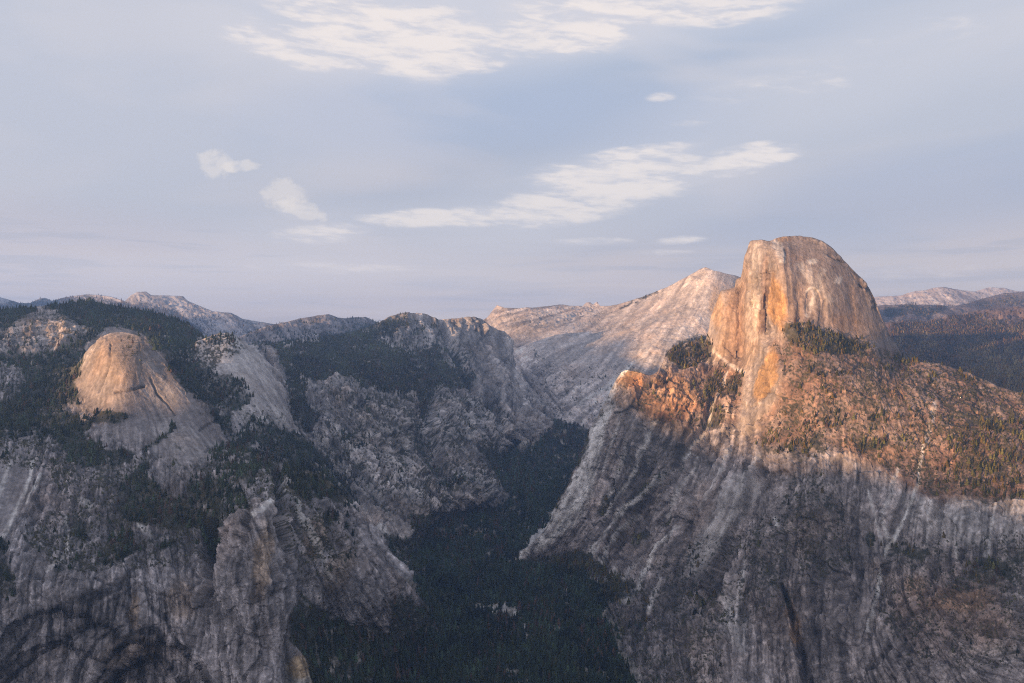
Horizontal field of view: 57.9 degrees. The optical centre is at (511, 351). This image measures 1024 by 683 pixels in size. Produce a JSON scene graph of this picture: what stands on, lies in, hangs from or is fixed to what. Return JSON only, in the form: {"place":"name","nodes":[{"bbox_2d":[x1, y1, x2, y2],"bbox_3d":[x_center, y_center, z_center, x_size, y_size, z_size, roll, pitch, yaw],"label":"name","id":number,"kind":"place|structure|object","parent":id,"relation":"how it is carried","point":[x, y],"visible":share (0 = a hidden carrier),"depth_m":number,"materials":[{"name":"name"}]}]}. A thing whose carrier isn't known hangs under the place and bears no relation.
{"place":"outdoors","nodes":[
{"label":"outdoors","id":0,"kind":"place"},
{"bbox_2d":[0,301,225,441],"bbox_3d":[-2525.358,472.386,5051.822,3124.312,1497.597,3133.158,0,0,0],"label":"hill","id":1,"kind":"structure","parent":0,"point":[55,327],"depth_m":4202.24,"materials":[{"name":"stone"}]},
{"bbox_2d":[2,313,85,348],"bbox_3d":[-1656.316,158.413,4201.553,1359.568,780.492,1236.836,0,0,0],"label":"shrubbery","id":2,"kind":"object","parent":1,"relation":"on","point":[43,333],"visible":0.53,"depth_m":4172.98,"materials":[{"name":"green plant"}]},
{"bbox_2d":[0,296,226,442],"bbox_3d":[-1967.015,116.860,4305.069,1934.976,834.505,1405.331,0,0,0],"label":"forest","id":3,"kind":"object","parent":1,"relation":"on","point":[93,314],"visible":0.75,"depth_m":4484.64,"materials":[{"name":"green plant"}]},
{"bbox_2d":[0,292,273,336],"bbox_3d":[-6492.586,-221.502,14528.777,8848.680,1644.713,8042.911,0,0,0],"label":"mountain","id":4,"kind":"structure","parent":0,"point":[179,305],"depth_m":13727.54,"materials":[{"name":"stone"}]},
{"bbox_2d":[1,294,276,333],"bbox_3d":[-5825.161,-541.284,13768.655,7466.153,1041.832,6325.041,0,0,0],"label":"forest","id":5,"kind":"object","parent":4,"relation":"on","point":[41,304],"visible":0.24,"depth_m":14276.02,"materials":[{"name":"green plant"}]},
{"bbox_2d":[0,332,429,682],"bbox_3d":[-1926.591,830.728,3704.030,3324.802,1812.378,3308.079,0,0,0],"label":"mountain","id":6,"kind":"structure","parent":0,"point":[134,617],"depth_m":2484.73,"materials":[{"name":"stone"}]},
{"bbox_2d":[0,339,355,586],"bbox_3d":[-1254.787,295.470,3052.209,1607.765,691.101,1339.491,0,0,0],"label":"shrubbery","id":7,"kind":"object","parent":6,"relation":"on","point":[105,501],"visible":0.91,"depth_m":2607.94,"materials":[{"name":"green plant"}]},
{"bbox_2d":[0,332,425,640],"bbox_3d":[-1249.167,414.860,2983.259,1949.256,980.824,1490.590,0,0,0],"label":"forest","id":8,"kind":"object","parent":6,"relation":"on","point":[90,459],"visible":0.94,"depth_m":2849.29,"materials":[{"name":"green plant"}]},
{"bbox_2d":[183,332,424,578],"bbox_3d":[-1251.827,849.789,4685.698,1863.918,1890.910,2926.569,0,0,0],"label":"mountain","id":9,"kind":"structure","parent":0,"point":[259,373],"depth_m":4145.29,"materials":[{"name":"stone"}]},
{"bbox_2d":[196,340,286,422],"bbox_3d":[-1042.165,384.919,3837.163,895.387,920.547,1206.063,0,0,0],"label":"shrubbery","id":10,"kind":"object","parent":9,"relation":"on","point":[229,357],"visible":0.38,"depth_m":4319.33,"materials":[{"name":"green plant"}]},
{"bbox_2d":[183,330,425,578],"bbox_3d":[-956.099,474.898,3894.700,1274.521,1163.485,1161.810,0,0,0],"label":"forest","id":11,"kind":"object","parent":9,"relation":"on","point":[301,446],"visible":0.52,"depth_m":3951.84,"materials":[{"name":"green plant"}]},
{"bbox_2d":[239,314,376,344],"bbox_3d":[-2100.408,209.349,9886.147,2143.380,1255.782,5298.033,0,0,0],"label":"hill","id":12,"kind":"structure","parent":0,"point":[297,324],"depth_m":9155.96,"materials":[{"name":"stone"}]},
{"bbox_2d":[239,316,378,344],"bbox_3d":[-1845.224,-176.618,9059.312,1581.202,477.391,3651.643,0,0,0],"label":"forest","id":13,"kind":"object","parent":12,"relation":"on","point":[320,334],"visible":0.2,"depth_m":8847.21,"materials":[{"name":"green plant"}]},
{"bbox_2d":[249,312,560,554],"bbox_3d":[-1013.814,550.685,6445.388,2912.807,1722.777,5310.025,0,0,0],"label":"mountain","id":14,"kind":"structure","parent":0,"point":[491,362],"depth_m":5062.97,"materials":[{"name":"stone"}]},
{"bbox_2d":[254,311,558,554],"bbox_3d":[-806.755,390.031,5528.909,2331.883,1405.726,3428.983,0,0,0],"label":"forest","id":15,"kind":"object","parent":14,"relation":"on","point":[297,371],"visible":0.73,"depth_m":5673.59,"materials":[{"name":"green plant"}]},
{"bbox_2d":[312,328,512,515],"bbox_3d":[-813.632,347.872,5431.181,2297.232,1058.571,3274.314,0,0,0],"label":"shrubbery","id":16,"kind":"object","parent":14,"relation":"on","point":[424,437],"visible":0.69,"depth_m":4911.98,"materials":[{"name":"green plant"}]},
{"bbox_2d":[285,424,647,682],"bbox_3d":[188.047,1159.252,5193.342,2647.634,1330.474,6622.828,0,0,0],"label":"valley floor","id":17,"kind":"structure","parent":0,"point":[297,669],"depth_m":3486.88,"materials":[{"name":"green plant"}]},
{"bbox_2d":[293,421,656,682],"bbox_3d":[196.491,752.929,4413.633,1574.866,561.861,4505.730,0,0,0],"label":"forest","id":18,"kind":"object","parent":17,"relation":"on","point":[538,597],"visible":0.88,"depth_m":3409.41,"materials":[{"name":"green plant"}]},
{"bbox_2d":[0,0,1023,323],"label":"sky","id":19,"kind":"structure","parent":0,"point":[267,161],"materials":[{"name":"blue"}]},
{"bbox_2d":[484,267,739,428],"bbox_3d":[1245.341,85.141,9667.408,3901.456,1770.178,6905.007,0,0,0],"label":"mountain","id":20,"kind":"structure","parent":0,"point":[643,334],"depth_m":8179.78,"materials":[{"name":"stone"}]},
{"bbox_2d":[508,310,615,412],"bbox_3d":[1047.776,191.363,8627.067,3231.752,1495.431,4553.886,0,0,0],"label":"shrubbery","id":21,"kind":"object","parent":20,"relation":"on","point":[554,359],"visible":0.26,"depth_m":7528.82,"materials":[{"name":"green plant"}]},
{"bbox_2d":[558,294,704,427],"bbox_3d":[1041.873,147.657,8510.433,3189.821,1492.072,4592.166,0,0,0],"label":"forest","id":22,"kind":"object","parent":20,"relation":"on","point":[703,337],"visible":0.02,"depth_m":7323.47,"materials":[{"name":"green plant"}]},
{"bbox_2d":[509,236,1023,682],"bbox_3d":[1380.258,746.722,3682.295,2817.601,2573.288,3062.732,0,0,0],"label":"mountain","id":23,"kind":"structure","parent":0,"point":[727,484],"depth_m":3340.80,"materials":[{"name":"stone"}]},
{"bbox_2d":[509,317,1023,665],"bbox_3d":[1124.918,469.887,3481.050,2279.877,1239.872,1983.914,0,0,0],"label":"forest","id":24,"kind":"object","parent":23,"relation":"on","point":[979,465],"visible":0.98,"depth_m":3427.81,"materials":[{"name":"green plant"}]},
{"bbox_2d":[603,342,1023,682],"bbox_3d":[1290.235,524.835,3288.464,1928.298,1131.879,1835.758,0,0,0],"label":"shrubbery","id":25,"kind":"object","parent":23,"relation":"on","point":[916,629],"visible":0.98,"depth_m":3294.68,"materials":[{"name":"green plant"}]},
{"bbox_2d":[874,287,1023,306],"bbox_3d":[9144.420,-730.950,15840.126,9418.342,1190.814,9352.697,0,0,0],"label":"mountain","id":26,"kind":"structure","parent":0,"point":[942,296],"depth_m":16846.12,"materials":[{"name":"stone"}]},
{"bbox_2d":[895,298,981,306],"bbox_3d":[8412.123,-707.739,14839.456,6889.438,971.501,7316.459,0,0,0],"label":"forest","id":27,"kind":"object","parent":26,"relation":"on","point":[937,304],"visible":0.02,"depth_m":15383.56,"materials":[{"name":"green plant"}]},
{"bbox_2d":[878,292,1023,321],"bbox_3d":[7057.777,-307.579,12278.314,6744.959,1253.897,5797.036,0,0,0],"label":"hill","id":28,"kind":"structure","parent":0,"point":[962,308],"depth_m":12096.56,"materials":[{"name":"stone"}]},
{"bbox_2d":[884,294,1023,321],"bbox_3d":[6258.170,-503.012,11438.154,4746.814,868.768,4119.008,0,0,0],"label":"forest","id":29,"kind":"object","parent":28,"relation":"on","point":[911,308],"visible":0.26,"depth_m":11909.86,"materials":[{"name":"green plant"}]},
{"bbox_2d":[884,306,1023,391],"bbox_3d":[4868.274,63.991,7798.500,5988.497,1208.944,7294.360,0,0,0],"label":"hill","id":30,"kind":"structure","parent":0,"point":[1014,313],"depth_m":8458.64,"materials":[{"name":"stone"}]},
{"bbox_2d":[889,308,1023,391],"bbox_3d":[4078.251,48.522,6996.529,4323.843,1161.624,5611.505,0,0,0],"label":"forest","id":31,"kind":"object","parent":30,"relation":"on","point":[1010,368],"visible":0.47,"depth_m":7376.88,"materials":[{"name":"green plant"}]}
]}

